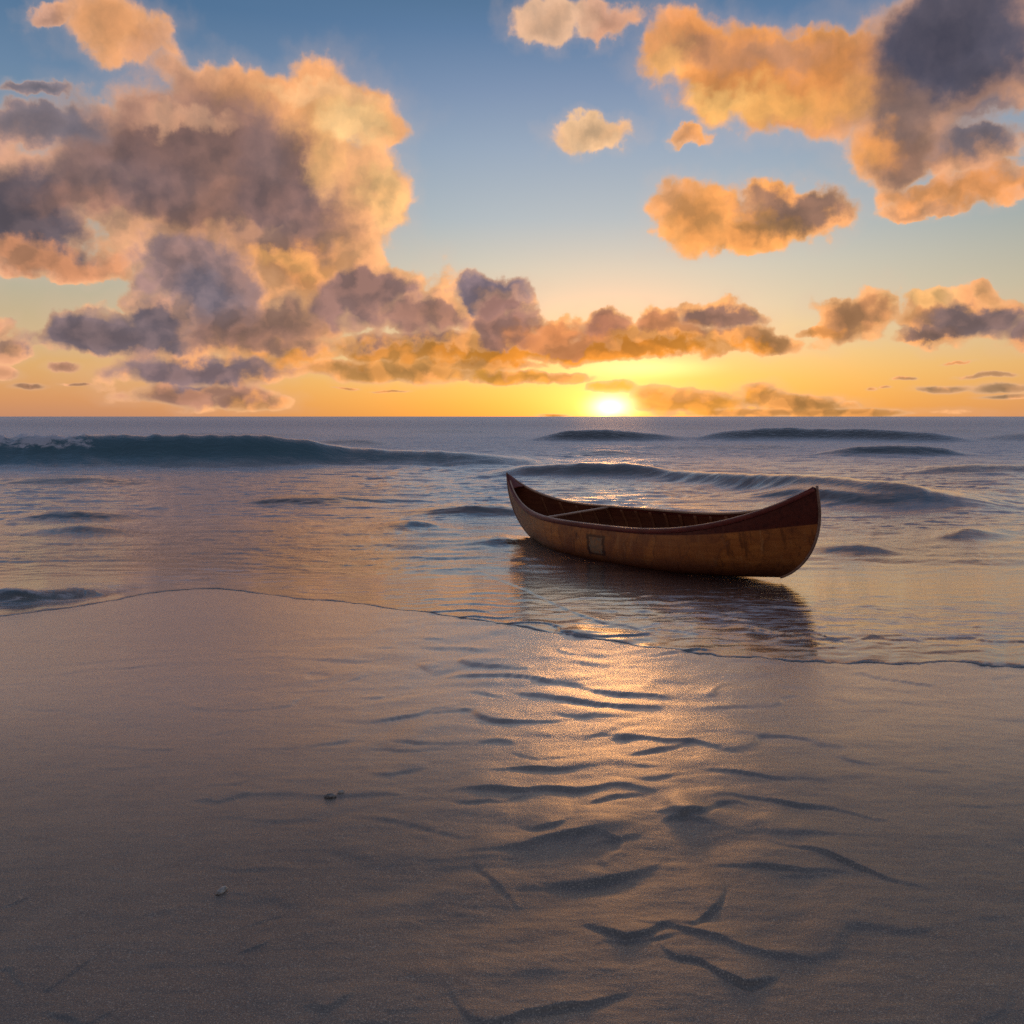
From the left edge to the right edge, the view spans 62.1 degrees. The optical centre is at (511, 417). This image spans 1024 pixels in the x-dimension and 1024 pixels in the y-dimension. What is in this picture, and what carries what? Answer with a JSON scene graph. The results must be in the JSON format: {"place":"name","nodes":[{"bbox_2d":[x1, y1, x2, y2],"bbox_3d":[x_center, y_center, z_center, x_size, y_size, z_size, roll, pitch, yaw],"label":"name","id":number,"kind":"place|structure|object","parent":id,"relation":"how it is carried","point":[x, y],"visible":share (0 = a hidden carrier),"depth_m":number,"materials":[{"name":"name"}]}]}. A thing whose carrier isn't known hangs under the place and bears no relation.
{"place":"outdoors","nodes":[
{"label":"outdoors","id":0,"kind":"place"},
{"bbox_2d":[215,886,227,894],"bbox_3d":[-0.785,1.280,2.302,0.018,0.016,0.039,0,0,24],"label":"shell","id":1,"kind":"object","parent":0,"point":[221,890],"visible":1,"depth_m":2.30},
{"bbox_2d":[0,550,1023,1023],"bbox_3d":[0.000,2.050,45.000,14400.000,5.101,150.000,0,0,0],"label":"beach sand","id":2,"kind":"structure","parent":0,"point":[516,822],"depth_m":2.76,"materials":[{"name":"sand"}]},
{"bbox_2d":[324,793,336,797],"bbox_3d":[-0.629,1.307,2.939,0.046,0.017,0.022,0,0,0],"label":"pebble","id":3,"kind":"object","parent":2,"relation":"on","point":[330,795],"visible":1,"depth_m":2.93,"materials":[{"name":"stone"}]},
{"bbox_2d":[0,417,1023,660],"bbox_3d":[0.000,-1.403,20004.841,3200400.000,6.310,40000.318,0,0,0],"label":"sea water","id":4,"kind":"structure","parent":0,"point":[890,488],"depth_m":14.95,"materials":[{"name":"blue liquid"}]},
{"bbox_2d":[506,472,820,578],"bbox_3d":[1.405,1.155,9.704,1.078,0.965,4.852,-8,4,-36],"label":"canoe","id":5,"kind":"object","parent":4,"relation":"on","point":[779,539],"visible":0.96,"depth_m":8.72,"materials":[{"name":"brown wood"}]},
{"bbox_2d":[0,0,1023,416],"label":"sky","id":6,"kind":"structure","parent":0,"point":[209,208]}
]}

